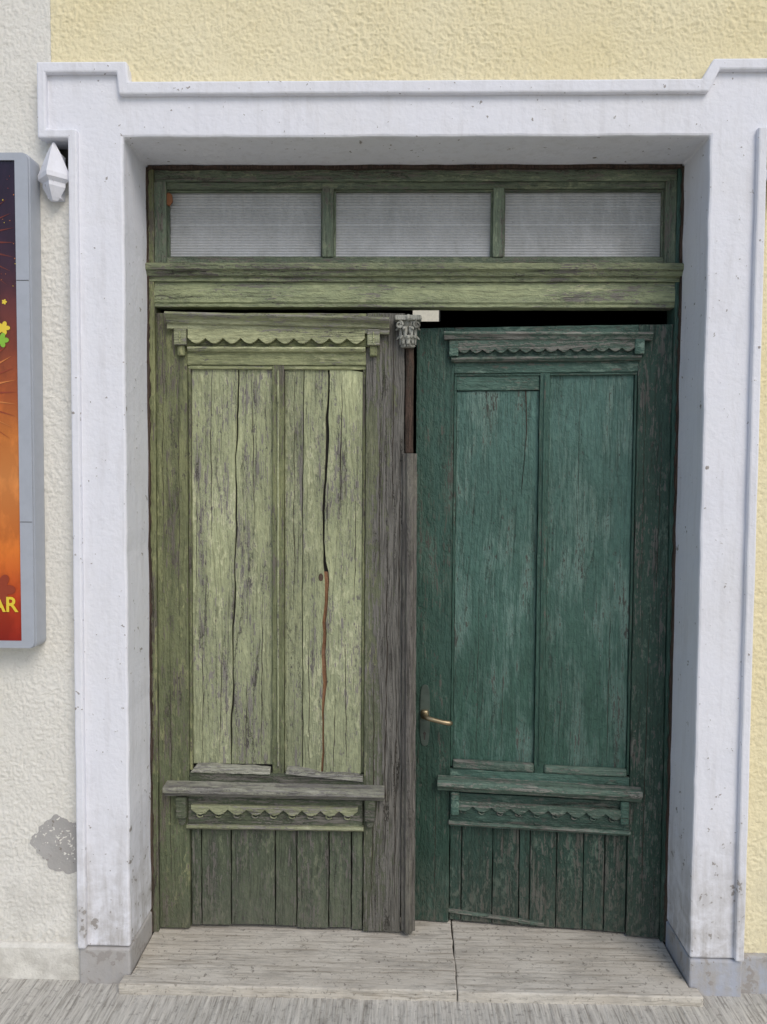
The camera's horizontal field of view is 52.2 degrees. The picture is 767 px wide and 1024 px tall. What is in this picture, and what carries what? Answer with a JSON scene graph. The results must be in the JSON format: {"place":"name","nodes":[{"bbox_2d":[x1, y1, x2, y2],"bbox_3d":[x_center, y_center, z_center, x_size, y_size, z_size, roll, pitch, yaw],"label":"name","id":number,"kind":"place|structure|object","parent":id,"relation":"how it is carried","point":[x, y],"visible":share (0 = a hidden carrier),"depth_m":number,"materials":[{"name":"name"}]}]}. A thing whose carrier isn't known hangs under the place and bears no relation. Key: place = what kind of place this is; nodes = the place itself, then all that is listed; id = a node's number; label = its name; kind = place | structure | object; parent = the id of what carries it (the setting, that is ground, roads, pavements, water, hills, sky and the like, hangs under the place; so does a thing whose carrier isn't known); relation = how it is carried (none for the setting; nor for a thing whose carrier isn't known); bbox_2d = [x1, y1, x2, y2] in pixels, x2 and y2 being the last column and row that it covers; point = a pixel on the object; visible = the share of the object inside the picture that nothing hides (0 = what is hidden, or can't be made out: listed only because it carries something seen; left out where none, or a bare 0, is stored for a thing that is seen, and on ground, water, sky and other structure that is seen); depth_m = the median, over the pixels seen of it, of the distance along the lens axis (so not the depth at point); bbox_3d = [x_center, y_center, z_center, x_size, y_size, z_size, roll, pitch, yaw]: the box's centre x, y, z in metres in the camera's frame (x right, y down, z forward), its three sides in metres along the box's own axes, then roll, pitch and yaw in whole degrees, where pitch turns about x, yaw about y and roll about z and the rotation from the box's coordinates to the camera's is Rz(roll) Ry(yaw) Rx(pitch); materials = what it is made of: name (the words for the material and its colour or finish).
{"place":"outdoors","nodes":[
{"label":"outdoors","id":0,"kind":"place"},
{"bbox_2d":[50,12,67,169],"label":"wall","id":1,"kind":"structure","parent":0,"point":[64,152],"depth_m":2.36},
{"bbox_2d":[45,72,766,957],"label":"plaster band","id":2,"kind":"object","parent":1,"relation":"attached to","point":[707,140],"visible":0.77,"depth_m":2.33,"materials":[{"name":"paint"}]},
{"bbox_2d":[37,58,766,961],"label":"raised lip","id":3,"kind":"object","parent":2,"relation":"attached to","point":[119,70],"visible":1,"depth_m":2.27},
{"bbox_2d":[154,282,674,310],"bbox_3d":[0.092,-0.697,2.530,1.700,0.080,0.055,0,3,1],"label":"transom bar","id":4,"kind":"object","parent":2,"relation":"attached to","point":[412,296],"visible":0.98,"depth_m":2.51,"materials":[{"name":"paint"}]},
{"bbox_2d":[145,262,683,282],"bbox_3d":[0.092,-0.762,2.496,1.720,0.056,0.046,0,3,1],"label":"ledge","id":5,"kind":"object","parent":4,"relation":"on","point":[449,272],"visible":0.95,"depth_m":2.48,"materials":[{"name":"paint"}]},
{"bbox_2d":[154,182,167,262],"bbox_3d":[-0.716,-0.929,2.539,0.039,0.262,0.050,0,3,1],"label":"stile","id":6,"kind":"object","parent":5,"relation":"on","point":[161,219],"visible":0.7,"depth_m":2.51,"materials":[{"name":"paint"}]},
{"bbox_2d":[167,257,663,262],"bbox_3d":[0.097,-0.804,2.527,1.590,0.026,0.040,0,3,1],"label":"rail bottom","id":7,"kind":"object","parent":5,"relation":"on","point":[406,260],"visible":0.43,"depth_m":2.51,"materials":[{"name":"paint"}]},
{"bbox_2d":[170,193,320,256],"bbox_3d":[-0.446,-0.928,2.540,0.500,0.214,0.004,0,3,1],"label":"pane","id":8,"kind":"object","parent":7,"relation":"on","point":[249,224],"visible":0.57,"depth_m":2.54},
{"bbox_2d":[322,188,333,256],"bbox_3d":[-0.177,-0.926,2.526,0.037,0.216,0.045,0,3,1],"label":"mullion","id":9,"kind":"object","parent":7,"relation":"on","point":[327,222],"visible":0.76,"depth_m":2.50,"materials":[{"name":"paint"}]},
{"bbox_2d":[167,182,664,190],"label":"top rail","id":10,"kind":"structure","parent":9,"relation":"on","point":[178,186],"depth_m":2.50,"materials":[{"name":"paint"}]},
{"bbox_2d":[168,190,321,193],"bbox_3d":[-0.446,-1.033,2.527,0.502,0.007,0.012,0,3,1],"label":"bead","id":11,"kind":"object","parent":10,"relation":"attached to","point":[249,191],"visible":0.92,"depth_m":2.52,"materials":[{"name":"paint"}]},
{"bbox_2d":[334,190,492,192],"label":"bead","id":12,"kind":"object","parent":10,"relation":"attached to","point":[413,191],"visible":1,"depth_m":2.51,"materials":[{"name":"paint"}]},
{"bbox_2d":[504,190,663,192],"bbox_3d":[0.638,-1.025,2.503,0.509,0.007,0.012,0,3,1],"label":"bead","id":13,"kind":"object","parent":10,"relation":"attached to","point":[582,191],"visible":0.96,"depth_m":2.50,"materials":[{"name":"paint"}]},
{"bbox_2d":[336,193,490,256],"bbox_3d":[0.095,-0.924,2.528,0.507,0.214,0.004,0,3,1],"label":"pane","id":14,"kind":"object","parent":7,"relation":"on","point":[416,224],"visible":0.79,"depth_m":2.53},
{"bbox_2d":[492,188,503,257],"bbox_3d":[0.366,-0.922,2.514,0.035,0.216,0.045,0,3,1],"label":"mullion","id":15,"kind":"object","parent":7,"relation":"on","point":[498,226],"visible":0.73,"depth_m":2.49,"materials":[{"name":"paint"}]},
{"bbox_2d":[504,193,660,256],"bbox_3d":[0.638,-0.920,2.516,0.507,0.214,0.004,0,3,1],"label":"pane","id":16,"kind":"object","parent":7,"relation":"on","point":[584,224],"visible":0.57,"depth_m":2.51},
{"bbox_2d":[662,181,676,262],"bbox_3d":[0.910,-0.917,2.503,0.036,0.262,0.050,0,3,1],"label":"stile","id":17,"kind":"object","parent":5,"relation":"on","point":[669,218],"visible":0.73,"depth_m":2.48,"materials":[{"name":"paint"}]},
{"bbox_2d":[154,169,676,182],"bbox_3d":[0.097,-1.079,2.526,1.663,0.052,0.070,0,3,1],"label":"head rail","id":18,"kind":"object","parent":2,"relation":"attached to","point":[588,175],"visible":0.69,"depth_m":2.49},
{"bbox_2d":[148,164,681,170],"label":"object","id":19,"kind":"object","parent":18,"relation":"attached to","point":[409,167],"visible":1,"depth_m":2.48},
{"bbox_2d":[0,978,766,1023],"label":"pavement","id":20,"kind":"structure","parent":0,"point":[39,1001],"depth_m":2.29,"materials":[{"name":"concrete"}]},
{"bbox_2d":[0,940,79,979],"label":"plinth","id":21,"kind":"structure","parent":20,"relation":"on","point":[58,960],"depth_m":2.42,"materials":[{"name":"beige paint"}]},
{"bbox_2d":[80,911,151,983],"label":"plinth block","id":22,"kind":"structure","parent":20,"relation":"on","point":[105,964],"depth_m":2.40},
{"bbox_2d":[119,917,702,1006],"bbox_3d":[0.078,1.436,2.522,1.739,0.048,0.391,0,3,1],"label":"stone threshold","id":23,"kind":"object","parent":20,"relation":"on","point":[491,962],"visible":0.79,"depth_m":2.45,"materials":[{"name":"stone"}]},
{"bbox_2d":[147,167,161,931],"bbox_3d":[-0.759,0.145,2.598,0.037,2.515,0.080,0,3,1],"label":"jamb","id":24,"kind":"object","parent":23,"relation":"on","point":[153,310],"visible":0.45,"depth_m":2.56,"materials":[{"name":"green paint"}]},
{"bbox_2d":[146,167,154,931],"bbox_3d":[-0.761,0.150,2.558,0.011,2.500,0.018,0,3,1],"label":"caulk","id":25,"kind":"object","parent":24,"relation":"attached to","point":[150,582],"visible":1,"depth_m":2.55,"materials":[{"name":"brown wood"}]},
{"bbox_2d":[156,313,191,927],"bbox_3d":[-0.692,0.374,2.597,0.102,2.039,0.040,0,3,1],"label":"stile","id":26,"kind":"object","parent":23,"relation":"on","point":[176,882],"visible":0.74,"depth_m":2.58,"materials":[{"name":"green paint"}]},
{"bbox_2d":[191,829,202,924],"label":"board","id":27,"kind":"object","parent":23,"relation":"on","point":[196,855],"visible":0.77,"depth_m":2.63,"materials":[{"name":"green paint"}]},
{"bbox_2d":[202,829,231,924],"bbox_3d":[-0.560,1.221,2.632,0.098,0.334,0.014,0,3,1],"label":"board","id":28,"kind":"object","parent":23,"relation":"on","point":[216,876],"visible":0.85,"depth_m":2.63,"materials":[{"name":"green paint"}]},
{"bbox_2d":[232,830,274,924],"bbox_3d":[-0.436,1.221,2.631,0.146,0.332,0.014,0,3,1],"label":"board","id":29,"kind":"object","parent":23,"relation":"on","point":[253,876],"visible":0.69,"depth_m":2.62,"materials":[{"name":"green paint"}]},
{"bbox_2d":[194,370,363,925],"bbox_3d":[-0.351,0.459,2.612,0.580,1.873,0.008,0,3,1],"label":"backing","id":30,"kind":"object","parent":23,"relation":"on","point":[326,464],"visible":0.09,"depth_m":2.60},
{"bbox_2d":[192,369,238,763],"bbox_3d":[-0.554,0.181,2.587,0.152,1.317,0.012,0,3,1],"label":"panel plank","id":31,"kind":"object","parent":30,"relation":"attached to","point":[214,594],"visible":1,"depth_m":2.58,"materials":[{"name":"green paint"}]},
{"bbox_2d":[189,770,363,831],"bbox_3d":[-0.355,0.962,2.618,0.581,0.194,0.040,0,3,1],"label":"rail","id":32,"kind":"object","parent":30,"relation":"attached to","point":[272,777],"visible":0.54,"depth_m":2.60,"materials":[{"name":"green paint"}]},
{"bbox_2d":[188,369,193,769],"bbox_3d":[-0.635,0.191,2.585,0.011,1.338,0.020,0,3,1],"label":"bead","id":33,"kind":"object","parent":32,"relation":"on","point":[190,564],"visible":1,"depth_m":2.58,"materials":[{"name":"green paint"}]},
{"bbox_2d":[190,762,270,774],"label":"broken sill","id":34,"kind":"structure","parent":32,"relation":"on","point":[210,767],"depth_m":2.59,"materials":[{"name":"grey wood"}]},
{"bbox_2d":[162,780,383,800],"bbox_3d":[-0.358,0.920,2.567,0.722,0.050,0.056,0,3,1],"label":"ledge","id":35,"kind":"object","parent":32,"relation":"attached to","point":[274,790],"visible":1,"depth_m":2.56,"materials":[{"name":"grey wood"}]},
{"bbox_2d":[188,796,362,825],"bbox_3d":[-0.358,0.989,2.594,0.578,0.096,0.011,0,3,1],"label":"carved board","id":36,"kind":"object","parent":32,"relation":"attached to","point":[282,818],"visible":0.73,"depth_m":2.59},
{"bbox_2d":[191,804,357,816],"bbox_3d":[-0.359,0.983,2.581,0.550,0.032,0.014,0,3,1],"label":"valance","id":37,"kind":"object","parent":36,"relation":"attached to","point":[290,810],"visible":1,"depth_m":2.58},
{"bbox_2d":[186,823,363,831],"bbox_3d":[-0.359,1.045,2.590,0.586,0.022,0.023,0,3,1],"label":"carved lip","id":38,"kind":"object","parent":36,"relation":"attached to","point":[276,827],"visible":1,"depth_m":2.58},
{"bbox_2d":[286,765,362,781],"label":"broken sill","id":39,"kind":"structure","parent":32,"relation":"on","point":[305,771],"depth_m":2.58,"materials":[{"name":"grey wood"}]},
{"bbox_2d":[321,571,328,770],"bbox_3d":[-0.193,0.531,2.599,0.028,0.671,0.009,0,3,1],"label":"split wood","id":40,"kind":"object","parent":32,"relation":"on","point":[326,574],"visible":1,"depth_m":2.59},
{"bbox_2d":[187,313,366,369],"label":"top rail","id":41,"kind":"structure","parent":30,"relation":"attached to","point":[267,361],"depth_m":2.53,"materials":[{"name":"green paint"}]},
{"bbox_2d":[232,370,272,763],"bbox_3d":[-0.433,0.182,2.586,0.138,1.317,0.012,0,3,1],"label":"panel plank","id":42,"kind":"object","parent":41,"relation":"attached to","point":[253,563],"visible":0.99,"depth_m":2.58,"materials":[{"name":"green paint"}]},
{"bbox_2d":[187,346,365,352],"bbox_3d":[-0.345,-0.522,2.519,0.574,0.017,0.019,0,3,1],"label":"frieze lip","id":43,"kind":"object","parent":41,"relation":"attached to","point":[285,349],"visible":1,"depth_m":2.51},
{"bbox_2d":[174,330,378,346],"bbox_3d":[-0.344,-0.560,2.522,0.660,0.057,0.010,0,3,1],"label":"frieze","id":44,"kind":"object","parent":41,"relation":"attached to","point":[275,343],"visible":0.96,"depth_m":2.52,"materials":[{"name":"green paint"}]},
{"bbox_2d":[164,311,388,334],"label":"cornice","id":45,"kind":"structure","parent":44,"relation":"attached to","point":[190,320],"depth_m":2.49,"materials":[{"name":"green paint"}]},
{"bbox_2d":[188,329,364,343],"bbox_3d":[-0.344,-0.561,2.510,0.568,0.045,0.014,0,3,1],"label":"scallop valance","id":46,"kind":"object","parent":44,"relation":"attached to","point":[283,336],"visible":1,"depth_m":2.50,"materials":[{"name":"green paint"}]},
{"bbox_2d":[272,365,284,773],"bbox_3d":[-0.344,0.203,2.580,0.040,1.358,0.030,0,3,1],"label":"muntin","id":47,"kind":"object","parent":41,"relation":"hanging from","point":[280,768],"visible":0.97,"depth_m":2.56,"materials":[{"name":"green paint"}]},
{"bbox_2d":[277,371,278,765],"bbox_3d":[-0.344,0.192,2.564,0.007,1.300,0.010,0,3,1],"label":"muntin bead","id":48,"kind":"object","parent":47,"relation":"attached to","point":[277,568],"visible":1,"depth_m":2.56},
{"bbox_2d":[285,370,303,771],"bbox_3d":[-0.294,0.196,2.582,0.061,1.342,0.012,0,3,1],"label":"panel plank","id":49,"kind":"object","parent":41,"relation":"attached to","point":[294,381],"visible":0.98,"depth_m":2.58,"materials":[{"name":"green paint"}]},
{"bbox_2d":[303,370,327,771],"bbox_3d":[-0.225,0.196,2.582,0.083,1.342,0.012,0,3,1],"label":"panel plank","id":50,"kind":"object","parent":41,"relation":"attached to","point":[315,394],"visible":0.98,"depth_m":2.57,"materials":[{"name":"green paint"}]},
{"bbox_2d":[323,370,362,772],"bbox_3d":[-0.133,0.197,2.576,0.126,1.342,0.012,0,3,1],"label":"panel plank","id":51,"kind":"object","parent":41,"relation":"attached to","point":[344,621],"visible":1,"depth_m":2.57,"materials":[{"name":"green paint"}]},
{"bbox_2d":[361,369,365,771],"bbox_3d":[-0.065,0.195,2.572,0.011,1.338,0.020,0,3,1],"label":"bead","id":52,"kind":"object","parent":41,"relation":"hanging from","point":[363,561],"visible":0.98,"depth_m":2.56,"materials":[{"name":"green paint"}]},
{"bbox_2d":[276,830,296,925],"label":"board","id":53,"kind":"object","parent":23,"relation":"on","point":[286,877],"visible":0.81,"depth_m":2.62,"materials":[{"name":"green paint"}]},
{"bbox_2d":[297,831,328,927],"bbox_3d":[-0.236,1.225,2.624,0.105,0.336,0.014,0,3,1],"label":"board","id":54,"kind":"object","parent":23,"relation":"on","point":[313,874],"visible":0.84,"depth_m":2.62,"materials":[{"name":"green paint"}]},
{"bbox_2d":[329,831,350,927],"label":"board","id":55,"kind":"object","parent":23,"relation":"on","point":[340,884],"visible":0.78,"depth_m":2.62,"materials":[{"name":"green paint"}]},
{"bbox_2d":[351,832,362,928],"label":"board","id":56,"kind":"object","parent":23,"relation":"on","point":[357,871],"visible":0.81,"depth_m":2.61,"materials":[{"name":"green paint"}]},
{"bbox_2d":[363,313,404,931],"bbox_3d":[0.001,0.379,2.582,0.126,2.040,0.040,0,3,1],"label":"stile","id":57,"kind":"object","parent":23,"relation":"on","point":[379,914],"visible":0.8,"depth_m":2.56,"materials":[{"name":"green paint"}]},
{"bbox_2d":[398,320,417,347],"bbox_3d":[0.078,-0.566,2.499,0.068,0.083,0.048,0,3,1],"label":"capital bell","id":58,"kind":"object","parent":57,"relation":"attached to","point":[408,324],"visible":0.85,"depth_m":2.48,"materials":[{"name":"paint"}]},
{"bbox_2d":[405,348,413,452],"bbox_3d":[0.084,-0.365,2.522,0.027,0.348,0.014,0,3,1],"label":"astragal","id":59,"kind":"object","parent":58,"relation":"hanging from","point":[409,400],"visible":0.94,"depth_m":2.52,"materials":[{"name":"brown wood"}]},
{"bbox_2d":[401,453,416,933],"bbox_3d":[0.083,0.600,2.558,0.053,1.579,0.034,0,3,1],"label":"astragal","id":60,"kind":"object","parent":57,"relation":"attached to","point":[409,569],"visible":1,"depth_m":2.55,"materials":[{"name":"grey wood"}]},
{"bbox_2d":[415,328,454,921],"bbox_3d":[0.168,0.395,2.653,0.125,2.011,0.040,1,3,7],"label":"stile","id":61,"kind":"object","parent":23,"relation":"on","point":[434,409],"visible":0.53,"depth_m":2.63,"materials":[{"name":"teal paint"}]},
{"bbox_2d":[420,684,429,745],"bbox_3d":[0.140,0.687,2.648,0.034,0.210,0.005,1,3,7],"label":"handle plate","id":62,"kind":"object","parent":61,"relation":"attached to","point":[425,705],"visible":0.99,"depth_m":2.65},
{"bbox_2d":[449,826,460,919],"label":"board","id":63,"kind":"object","parent":23,"relation":"on","point":[455,870],"visible":0.85,"depth_m":2.67,"materials":[{"name":"teal paint"}]},
{"bbox_2d":[461,826,492,922],"bbox_3d":[0.318,1.231,2.671,0.104,0.336,0.014,1,3,7],"label":"board","id":64,"kind":"object","parent":23,"relation":"on","point":[476,867],"visible":0.81,"depth_m":2.66,"materials":[{"name":"teal paint"}]},
{"bbox_2d":[448,908,543,925],"bbox_3d":[0.380,1.375,2.660,0.325,0.037,0.012,1,3,7],"label":"bottom batten","id":65,"kind":"object","parent":23,"relation":"on","point":[499,917],"visible":1,"depth_m":2.65,"materials":[{"name":"teal paint"}]},
{"bbox_2d":[492,828,518,924],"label":"board","id":66,"kind":"object","parent":23,"relation":"on","point":[505,872],"visible":0.81,"depth_m":2.65,"materials":[{"name":"teal paint"}]},
{"bbox_2d":[518,830,529,924],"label":"board","id":67,"kind":"object","parent":23,"relation":"on","point":[524,857],"visible":0.81,"depth_m":2.65,"materials":[{"name":"teal paint"}]},
{"bbox_2d":[449,390,604,920],"bbox_3d":[0.524,0.473,2.632,0.589,1.860,0.009,1,3,7],"label":"backing","id":68,"kind":"object","parent":23,"relation":"on","point":[519,835],"visible":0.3,"depth_m":2.67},
{"bbox_2d":[453,391,538,763],"bbox_3d":[0.375,0.227,2.624,0.271,1.256,0.012,1,3,7],"label":"panel","id":69,"kind":"object","parent":68,"relation":"attached to","point":[496,511],"visible":0.94,"depth_m":2.62,"materials":[{"name":"teal paint"}]},
{"bbox_2d":[449,766,628,835],"bbox_3d":[0.519,0.969,2.638,0.590,0.198,0.040,1,3,7],"label":"rail","id":70,"kind":"object","parent":68,"relation":"attached to","point":[591,779],"visible":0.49,"depth_m":2.61,"materials":[{"name":"teal paint"}]},
{"bbox_2d":[450,376,456,765],"bbox_3d":[0.235,0.202,2.633,0.010,1.322,0.020,1,3,7],"label":"bead","id":71,"kind":"object","parent":70,"relation":"on","point":[453,573],"visible":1,"depth_m":2.62,"materials":[{"name":"teal paint"}]},
{"bbox_2d":[453,759,533,771],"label":"sill","id":72,"kind":"structure","parent":70,"relation":"on","point":[493,765],"depth_m":2.63,"materials":[{"name":"teal paint"}]},
{"bbox_2d":[450,791,629,830],"bbox_3d":[0.517,0.998,2.614,0.588,0.099,0.011,1,3,7],"label":"carved board","id":73,"kind":"object","parent":70,"relation":"attached to","point":[472,814],"visible":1,"depth_m":2.61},
{"bbox_2d":[459,800,620,819],"bbox_3d":[0.515,0.990,2.603,0.557,0.033,0.013,1,3,7],"label":"carved scroll","id":74,"kind":"object","parent":73,"relation":"attached to","point":[538,809],"visible":1,"depth_m":2.60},
{"bbox_2d":[449,819,630,835],"bbox_3d":[0.516,1.054,2.612,0.596,0.020,0.020,1,3,7],"label":"carved lip","id":75,"kind":"object","parent":73,"relation":"attached to","point":[545,828],"visible":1,"depth_m":2.60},
{"bbox_2d":[437,775,642,801],"bbox_3d":[0.511,0.921,2.593,0.664,0.051,0.046,1,3,7],"label":"ledge","id":76,"kind":"object","parent":70,"relation":"attached to","point":[544,788],"visible":1,"depth_m":2.58,"materials":[{"name":"teal paint"}]},
{"bbox_2d":[544,764,626,776],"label":"sill","id":77,"kind":"structure","parent":70,"relation":"on","point":[589,770],"depth_m":2.59,"materials":[{"name":"teal paint"}]},
{"bbox_2d":[454,325,638,390],"bbox_3d":[0.528,-0.503,2.570,0.590,0.206,0.040,1,3,7],"label":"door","id":78,"kind":"structure","parent":68,"relation":"attached to","point":[506,376],"depth_m":2.56,"materials":[{"name":"teal paint"}]},
{"bbox_2d":[534,373,549,772],"bbox_3d":[0.524,0.215,2.600,0.033,1.342,0.030,1,3,7],"label":"muntin","id":79,"kind":"object","parent":78,"relation":"hanging from","point":[538,769],"visible":0.97,"depth_m":2.58,"materials":[{"name":"teal paint"}]},
{"bbox_2d":[538,375,545,765],"bbox_3d":[0.523,0.199,2.585,0.007,1.295,0.010,1,3,7],"label":"muntin bead","id":80,"kind":"object","parent":79,"relation":"attached to","point":[541,570],"visible":1,"depth_m":2.58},
{"bbox_2d":[448,340,644,357],"bbox_3d":[0.524,-0.533,2.544,0.627,0.060,0.011,1,3,7],"label":"frieze","id":81,"kind":"object","parent":78,"relation":"attached to","point":[557,352],"visible":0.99,"depth_m":2.54,"materials":[{"name":"teal paint"}]},
{"bbox_2d":[458,340,634,352],"bbox_3d":[0.522,-0.537,2.534,0.562,0.042,0.012,1,3,7],"label":"scallop valance","id":82,"kind":"object","parent":81,"relation":"attached to","point":[500,346],"visible":1,"depth_m":2.53,"materials":[{"name":"teal paint"}]},
{"bbox_2d":[444,331,652,340],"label":"cornice","id":83,"kind":"structure","parent":81,"relation":"attached to","point":[505,335],"depth_m":2.52,"materials":[{"name":"teal paint"}]},
{"bbox_2d":[451,355,641,362],"bbox_3d":[0.523,-0.496,2.541,0.607,0.018,0.019,1,3,7],"label":"frieze lip","id":84,"kind":"object","parent":78,"relation":"attached to","point":[547,358],"visible":1,"depth_m":2.54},
{"bbox_2d":[544,375,633,768],"bbox_3d":[0.675,0.202,2.586,0.269,1.313,0.012,1,3,7],"label":"panel","id":85,"kind":"object","parent":78,"relation":"attached to","point":[587,592],"visible":0.98,"depth_m":2.58,"materials":[{"name":"teal paint"}]},
{"bbox_2d":[626,375,636,774],"bbox_3d":[0.812,0.209,2.564,0.009,1.322,0.020,1,3,7],"label":"bead","id":86,"kind":"object","parent":78,"relation":"attached to","point":[631,569],"visible":0.99,"depth_m":2.56,"materials":[{"name":"teal paint"}]},
{"bbox_2d":[529,830,556,927],"bbox_3d":[0.538,1.234,2.646,0.086,0.338,0.014,1,3,7],"label":"board","id":87,"kind":"object","parent":23,"relation":"on","point":[542,874],"visible":0.8,"depth_m":2.64,"materials":[{"name":"teal paint"}]},
{"bbox_2d":[555,832,582,928],"bbox_3d":[0.625,1.234,2.636,0.086,0.335,0.014,1,3,7],"label":"board","id":88,"kind":"object","parent":23,"relation":"on","point":[569,879],"visible":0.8,"depth_m":2.63,"materials":[{"name":"teal paint"}]},
{"bbox_2d":[582,833,604,929],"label":"board","id":89,"kind":"object","parent":23,"relation":"on","point":[593,880],"visible":0.88,"depth_m":2.62,"materials":[{"name":"teal paint"}]},
{"bbox_2d":[603,835,626,931],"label":"board","id":90,"kind":"object","parent":23,"relation":"on","point":[614,884],"visible":0.87,"depth_m":2.61,"materials":[{"name":"teal paint"}]},
{"bbox_2d":[625,324,672,937],"bbox_3d":[0.868,0.404,2.569,0.107,2.011,0.040,1,3,7],"label":"stile","id":91,"kind":"object","parent":23,"relation":"on","point":[649,626],"visible":0.79,"depth_m":2.55,"materials":[{"name":"teal paint"}]},
{"bbox_2d":[659,166,682,941],"bbox_3d":[0.935,0.158,2.561,0.032,2.515,0.080,0,3,1],"label":"jamb","id":92,"kind":"object","parent":23,"relation":"on","point":[672,317],"visible":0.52,"depth_m":2.53,"materials":[{"name":"teal paint"}]},
{"bbox_2d":[663,166,684,941],"bbox_3d":[0.933,0.162,2.521,0.012,2.500,0.018,0,3,1],"label":"caulk","id":93,"kind":"object","parent":92,"relation":"attached to","point":[674,541],"visible":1,"depth_m":2.51,"materials":[{"name":"brown wood"}]},
{"bbox_2d":[666,921,741,996],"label":"plinth block","id":94,"kind":"structure","parent":20,"relation":"on","point":[713,976],"depth_m":2.36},
{"bbox_2d":[741,952,766,993],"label":"plinth","id":95,"kind":"structure","parent":20,"relation":"on","point":[754,974],"depth_m":2.37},
{"bbox_2d":[744,164,766,952],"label":"stucco wall","id":96,"kind":"structure","parent":95,"relation":"on","point":[755,937],"depth_m":2.35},
{"bbox_2d":[152,775,665,946],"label":"interior floor","id":97,"kind":"structure","parent":0,"point":[449,844],"depth_m":2.81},
{"bbox_2d":[404,321,630,453],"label":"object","id":98,"kind":"object","parent":97,"relation":"on","point":[441,324],"visible":0.07,"depth_m":5.25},
{"bbox_2d":[185,310,412,314],"bbox_3d":[-0.571,-1.441,5.371,1.540,0.300,0.200,0,3,1],"label":"door gap","id":99,"kind":"object","parent":98,"relation":"on","point":[406,312],"depth_m":5.27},
{"bbox_2d":[631,311,666,324],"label":"interior wall","id":100,"kind":"structure","parent":97,"relation":"on","point":[649,317],"depth_m":4.85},
{"label":"ground","id":101,"kind":"structure","parent":0,"visible":0},
{"bbox_3d":[-4.127,-1.583,2.554,5.550,6.000,0.370,0,3,1],"label":"wall","id":102,"kind":"object","parent":101,"relation":"on","visible":0},
{"bbox_2d":[0,152,45,647],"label":"advertising lightbox","id":103,"kind":"object","parent":102,"relation":"attached to","point":[22,577],"visible":1,"depth_m":2.29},
{"bbox_2d":[0,0,50,168],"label":"stucco wall","id":104,"kind":"structure","parent":102,"relation":"attached to","point":[25,38],"depth_m":2.31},
{"bbox_2d":[38,142,68,201],"bbox_3d":[-0.966,-0.997,2.299,0.072,0.168,0.072,-2,4,-44],"label":"plaster pendant","id":105,"kind":"object","parent":104,"relation":"attached to","point":[53,177],"visible":1,"depth_m":2.28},
{"bbox_2d":[0,182,77,941],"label":"stucco wall","id":106,"kind":"structure","parent":102,"relation":"attached to","point":[38,899],"depth_m":2.40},
{"bbox_2d":[30,814,76,873],"bbox_3d":[-1.012,1.025,2.424,0.163,0.189,0.012,0,3,1],"label":"bare render patch","id":107,"kind":"object","parent":106,"relation":"attached to","point":[51,855],"visible":0.69,"depth_m":2.42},
{"bbox_3d":[4.296,-1.521,2.370,5.600,6.000,0.370,0,3,1],"label":"wall","id":108,"kind":"object","parent":101,"relation":"on","visible":0},
{"bbox_2d":[50,0,766,81],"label":"stucco wall","id":109,"kind":"structure","parent":108,"relation":"attached to","point":[237,40],"depth_m":2.28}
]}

